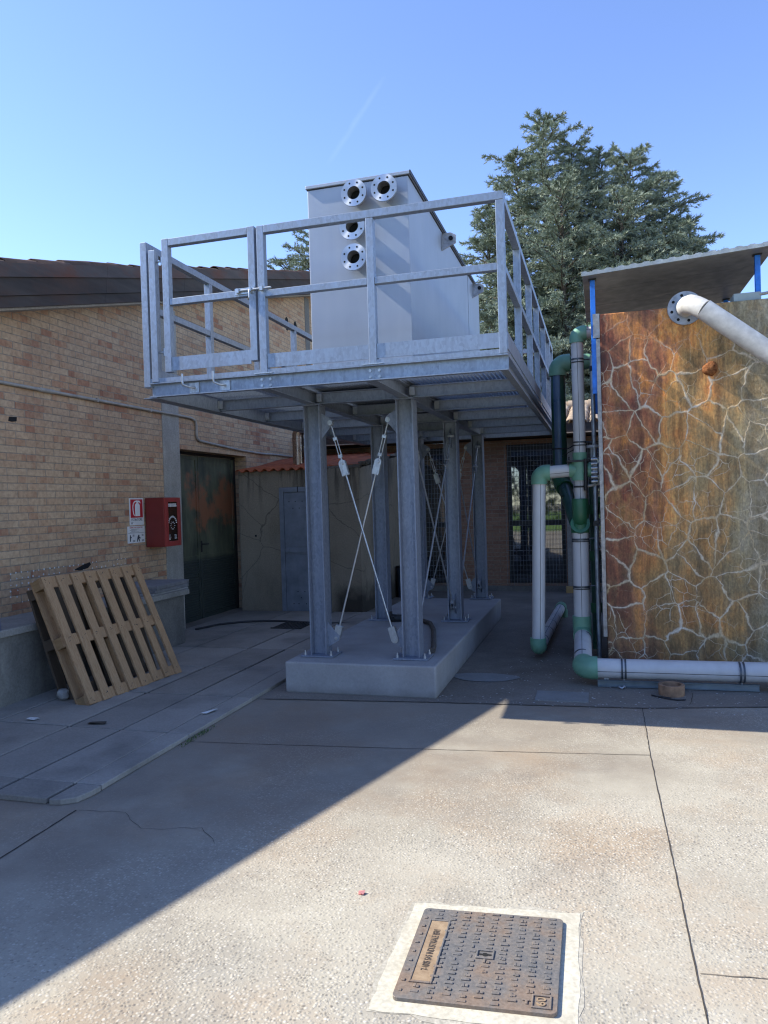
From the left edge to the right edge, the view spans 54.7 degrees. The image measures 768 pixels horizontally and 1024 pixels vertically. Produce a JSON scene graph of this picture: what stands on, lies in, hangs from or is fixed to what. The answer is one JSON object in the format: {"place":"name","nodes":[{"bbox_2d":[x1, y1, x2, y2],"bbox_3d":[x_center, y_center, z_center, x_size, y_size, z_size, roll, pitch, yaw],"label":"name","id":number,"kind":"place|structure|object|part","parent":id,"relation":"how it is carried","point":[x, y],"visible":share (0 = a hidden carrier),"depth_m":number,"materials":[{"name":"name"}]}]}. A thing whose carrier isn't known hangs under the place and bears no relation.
{"place":"outdoors","nodes":[
{"label":"outdoors","id":0,"kind":"place"},
{"bbox_2d":[1,612,332,788],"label":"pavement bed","id":1,"kind":"object","parent":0,"point":[153,690],"visible":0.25,"depth_m":6.41,"materials":[{"name":"grey concrete"}]},
{"bbox_2d":[30,564,181,705],"bbox_3d":[-2.444,1.065,6.650,0.144,1.140,1.220,-27,-8,19],"label":"pallet","id":2,"kind":"object","parent":1,"relation":"on","point":[103,631],"visible":0.94,"depth_m":6.48,"materials":[{"name":"brown wood"}]},
{"bbox_2d":[0,610,375,804],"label":"pavement","id":3,"kind":"structure","parent":0,"point":[157,722],"depth_m":5.75,"materials":[{"name":"grey concrete"}]},
{"bbox_2d":[26,717,39,719],"bbox_3d":[-2.656,1.565,5.630,0.080,0.011,0.070,-1,1,16],"label":"paper scrap","id":4,"kind":"object","parent":3,"relation":"on","point":[32,718],"visible":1,"depth_m":5.62,"materials":[{"name":"white paper"}]},
{"bbox_2d":[57,688,68,700],"bbox_3d":[-2.673,1.524,6.181,0.092,0.101,0.099,-1,1,16],"label":"plastic scrap","id":5,"kind":"object","parent":3,"relation":"on","point":[62,694],"visible":1,"depth_m":6.15,"materials":[{"name":"plastic"}]},
{"bbox_2d":[26,577,156,699],"bbox_3d":[-2.640,1.109,6.813,0.144,1.000,1.180,-21,-5,16],"label":"pallet","id":6,"kind":"object","parent":3,"relation":"on","point":[55,666],"visible":0.17,"depth_m":6.60,"materials":[{"name":"brown wood"}]},
{"bbox_2d":[88,721,106,723],"bbox_3d":[-2.113,1.551,5.471,0.141,0.011,0.048,-2,1,8],"label":"paper scrap","id":7,"kind":"object","parent":3,"relation":"on","point":[99,722],"visible":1,"depth_m":5.46,"materials":[{"name":"black paper"}]},
{"bbox_2d":[270,621,309,628],"bbox_3d":[-1.182,1.474,9.674,0.420,0.014,0.500,-1,1,16],"label":"drain grate","id":8,"kind":"object","parent":3,"relation":"on","point":[291,625],"visible":0.91,"depth_m":9.61,"materials":[{"name":"metal"}]},
{"bbox_2d":[235,451,399,611],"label":"shed","id":9,"kind":"structure","parent":3,"relation":"on","point":[273,545],"depth_m":11.06,"materials":[{"name":"grey concrete"}]},
{"bbox_2d":[284,486,308,610],"bbox_3d":[-1.163,0.544,10.977,0.639,1.850,0.070,-1,1,16],"label":"door","id":10,"kind":"structure","parent":9,"relation":"in","point":[296,554],"depth_m":11.01,"materials":[{"name":"grey metal"}]},
{"bbox_2d":[292,431,303,464],"bbox_3d":[-1.215,-1.090,11.788,0.514,0.760,0.194,-1,1,16],"label":"flue","id":11,"kind":"object","parent":9,"relation":"on","point":[298,447],"visible":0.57,"depth_m":11.76,"materials":[{"name":"metal"}]},
{"bbox_2d":[0,699,767,1023],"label":"yard","id":12,"kind":"structure","parent":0,"point":[259,909],"depth_m":3.33,"materials":[{"name":"grey concrete"}]},
{"bbox_2d":[0,589,188,707],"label":"wall","id":13,"kind":"structure","parent":12,"relation":"on","point":[25,671],"depth_m":6.37,"materials":[{"name":"concrete"}]},
{"bbox_2d":[139,587,187,595],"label":"slab","id":14,"kind":"structure","parent":13,"relation":"on","point":[166,591],"depth_m":8.31,"materials":[{"name":"concrete"}]},
{"bbox_2d":[138,583,188,593],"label":"slab","id":15,"kind":"structure","parent":14,"relation":"on","point":[167,589],"depth_m":8.28,"materials":[{"name":"grey concrete"}]},
{"bbox_2d":[135,579,188,589],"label":"slab","id":16,"kind":"structure","parent":15,"relation":"on","point":[154,584],"depth_m":8.43,"materials":[{"name":"grey concrete"}]},
{"bbox_2d":[0,257,327,628],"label":"brick building","id":17,"kind":"structure","parent":12,"relation":"on","point":[76,474],"depth_m":8.27,"materials":[{"name":"brick"}]},
{"bbox_2d":[127,526,144,543],"bbox_3d":[-2.918,0.265,8.739,0.005,0.197,0.337,-1,1,16],"label":"sign","id":18,"kind":"object","parent":17,"relation":"attached to","point":[135,534],"visible":1,"depth_m":8.73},
{"bbox_2d":[129,498,143,525],"bbox_3d":[-2.919,-0.004,8.754,0.008,0.318,0.275,-1,1,16],"label":"sign","id":19,"kind":"object","parent":17,"relation":"attached to","point":[136,514],"visible":1,"depth_m":8.75,"materials":[{"name":"white"}]},
{"bbox_2d":[0,380,292,457],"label":"conduit","id":20,"kind":"object","parent":17,"relation":"attached to","point":[45,390],"visible":0.97,"depth_m":8.58,"materials":[{"name":"grey metal"}]},
{"bbox_2d":[145,497,181,546],"bbox_3d":[-2.684,0.121,9.034,0.273,0.590,0.340,-1,1,16],"label":"hose cabinet","id":21,"kind":"object","parent":17,"relation":"attached to","point":[163,521],"visible":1,"depth_m":8.89,"materials":[{"name":"red metal"}]},
{"bbox_3d":[-2.563,0.118,8.999,0.021,0.584,0.334,-1,1,16],"label":"door","id":22,"kind":"part","parent":21,"relation":"part of","materials":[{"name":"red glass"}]},
{"bbox_2d":[180,455,201,622],"bbox_3d":[-2.733,0.368,10.176,0.047,2.305,0.715,-1,1,16],"label":"door","id":23,"kind":"structure","parent":17,"relation":"in","point":[188,464],"depth_m":10.32,"materials":[{"name":"green paint"}]},
{"bbox_2d":[197,456,236,617],"bbox_3d":[-2.457,0.350,11.030,0.101,2.305,1.050,-1,1,16],"label":"door","id":24,"kind":"structure","parent":17,"relation":"in","point":[215,475],"depth_m":11.01,"materials":[{"name":"green paint"}]},
{"bbox_2d":[178,725,216,748],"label":"weeds","id":25,"kind":"object","parent":12,"relation":"on","point":[201,733],"visible":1,"depth_m":5.19,"materials":[{"name":"green plant"}]},
{"bbox_2d":[0,693,767,1023],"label":"yard joints","id":26,"kind":"object","parent":12,"relation":"on","point":[516,751],"visible":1,"depth_m":3.72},
{"bbox_2d":[303,399,602,591],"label":"building","id":27,"kind":"structure","parent":12,"relation":"on","point":[511,464],"depth_m":12.90,"materials":[{"name":"red brick"}]},
{"bbox_2d":[424,448,446,582],"bbox_3d":[0.915,0.070,13.251,0.860,2.442,0.205,-1,1,16],"label":"window","id":28,"kind":"structure","parent":27,"relation":"in","point":[432,489],"depth_m":13.30,"materials":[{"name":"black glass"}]},
{"bbox_2d":[504,441,566,584],"bbox_3d":[2.619,0.026,12.756,1.030,2.442,0.205,-1,1,16],"label":"window","id":29,"kind":"structure","parent":27,"relation":"in","point":[522,460],"depth_m":12.81,"materials":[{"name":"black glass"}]},
{"bbox_2d":[586,439,601,584],"bbox_3d":[3.934,-0.009,12.374,1.110,2.442,0.205,-1,1,16],"label":"window","id":30,"kind":"structure","parent":27,"relation":"in","point":[597,442],"depth_m":12.53,"materials":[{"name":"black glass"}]},
{"bbox_2d":[366,900,583,1023],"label":"manhole cover","id":31,"kind":"object","parent":12,"relation":"on","point":[443,963],"visible":1,"depth_m":2.52,"materials":[{"name":"metal"}]},
{"bbox_2d":[0,0,767,326],"label":"sky","id":32,"kind":"structure","parent":0,"point":[125,124],"materials":[{"name":"blue"}]},
{"bbox_2d":[257,591,767,707],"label":"paving","id":33,"kind":"structure","parent":0,"point":[504,647],"depth_m":6.49,"materials":[{"name":"grey concrete"}]},
{"bbox_2d":[195,620,345,629],"bbox_3d":[-1.236,1.482,9.899,2.458,0.060,0.461,-2,1,-7],"label":"hose","id":34,"kind":"object","parent":33,"relation":"on","point":[203,627],"visible":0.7,"depth_m":9.95,"materials":[{"name":"rubber"}]},
{"bbox_2d":[285,598,500,698],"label":"concrete plinth","id":35,"kind":"structure","parent":33,"relation":"on","point":[364,663],"depth_m":6.39,"materials":[{"name":"grey concrete"}]},
{"bbox_2d":[140,190,552,660],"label":"steel platform","id":36,"kind":"structure","parent":35,"relation":"on","point":[409,406],"depth_m":6.34,"materials":[{"name":"metal"}]},
{"bbox_2d":[305,169,483,378],"bbox_3d":[0.356,-1.993,7.983,1.045,1.710,3.861,-1,1,16],"label":"steel tank","id":37,"kind":"object","parent":36,"relation":"on","point":[430,308],"visible":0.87,"depth_m":6.32,"materials":[{"name":"metal"}]},
{"bbox_2d":[389,611,436,652],"bbox_3d":[0.421,1.174,7.457,0.392,0.120,1.889,-2,1,-11],"label":"hose","id":38,"kind":"object","parent":35,"relation":"on","point":[395,617],"visible":0.83,"depth_m":7.74,"materials":[{"name":"black rubber"}]},
{"bbox_2d":[396,565,400,597],"bbox_3d":[0.322,1.169,12.511,0.216,0.525,0.216,-1,1,16],"label":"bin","id":39,"kind":"object","parent":33,"relation":"on","point":[398,582],"visible":0.34,"depth_m":12.44,"materials":[{"name":"black plastic"}]},
{"bbox_2d":[454,673,588,702],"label":"concrete patches","id":40,"kind":"object","parent":33,"relation":"on","point":[565,696],"visible":0.93,"depth_m":6.05,"materials":[{"name":"grey concrete"}]},
{"bbox_2d":[589,355,601,657],"bbox_3d":[2.032,-0.023,7.117,0.052,2.950,0.050,-1,1,16],"label":"support pole","id":41,"kind":"object","parent":33,"relation":"on","point":[596,538],"visible":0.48,"depth_m":7.10,"materials":[{"name":"black metal"}]},
{"bbox_2d":[442,648,764,714],"bbox_3d":[2.079,1.445,6.833,2.693,0.001,2.729,-1,1,16],"label":"grit","id":42,"kind":"object","parent":33,"relation":"on","point":[594,698],"visible":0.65,"depth_m":5.85,"materials":[{"name":"grey stone"}]},
{"bbox_2d":[530,325,767,683],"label":"pipework","id":43,"kind":"object","parent":33,"relation":"on","point":[579,469],"visible":0.99,"depth_m":7.13,"materials":[{"name":"grey plastic"}]},
{"bbox_2d":[549,353,591,525],"bbox_3d":[1.961,-0.777,7.628,0.540,1.852,1.020,-1,1,16],"label":"pipework","id":44,"kind":"object","parent":43,"relation":"attached to","point":[559,367],"visible":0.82,"depth_m":8.00,"materials":[{"name":"green plastic"}]},
{"bbox_2d":[651,694,685,700],"bbox_3d":[2.214,1.448,5.793,0.266,0.018,0.051,-1,1,39],"label":"wire","id":45,"kind":"object","parent":33,"relation":"on","point":[669,698],"visible":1,"depth_m":5.79,"materials":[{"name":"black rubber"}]},
{"bbox_2d":[658,681,684,697],"bbox_3d":[2.292,1.413,5.915,0.195,0.084,0.195,-1,1,16],"label":"brick","id":46,"kind":"object","parent":33,"relation":"on","point":[672,689],"visible":1,"depth_m":5.84,"materials":[{"name":"brick"}]},
{"bbox_2d":[598,678,759,691],"bbox_3d":[2.389,1.416,6.054,1.242,0.072,0.139,-1,1,16],"label":"strut channel","id":47,"kind":"object","parent":33,"relation":"on","point":[607,682],"visible":0.91,"depth_m":6.04,"materials":[{"name":"metal"}]},
{"bbox_2d":[593,291,767,661],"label":"rusty tank","id":48,"kind":"object","parent":33,"relation":"on","point":[682,386],"visible":1,"depth_m":6.64,"materials":[{"name":"metal"}]},
{"bbox_2d":[589,482,602,648],"bbox_3d":[2.178,0.542,7.555,0.160,1.700,0.111,-1,1,16],"label":"pipework","id":49,"kind":"object","parent":48,"relation":"attached to","point":[592,560],"visible":0.47,"depth_m":7.53,"materials":[{"name":"metal"}]},
{"bbox_2d":[581,241,767,413],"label":"canopy","id":50,"kind":"object","parent":48,"relation":"on","point":[723,275],"visible":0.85,"depth_m":7.04,"materials":[{"name":"metal"}]},
{"bbox_2d":[566,586,572,592],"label":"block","id":51,"kind":"structure","parent":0,"point":[569,589],"depth_m":12.36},
{"label":"ground","id":52,"kind":"structure","parent":0,"visible":0},
{"bbox_2d":[267,219,309,270],"bbox_3d":[-3.076,-5.585,32.064,5.834,13.844,5.224,-2,1,-8],"label":"cedar tree","id":53,"kind":"object","parent":52,"relation":"on","point":[304,262],"visible":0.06,"depth_m":31.65,"materials":[{"name":"green plant"}]},
{"bbox_2d":[459,107,724,401],"bbox_3d":[6.742,-6.225,24.534,10.032,14.870,6.903,-1,1,16],"label":"cedar tree","id":54,"kind":"object","parent":52,"relation":"on","point":[578,237],"visible":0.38,"depth_m":23.86,"materials":[{"name":"green plant"}]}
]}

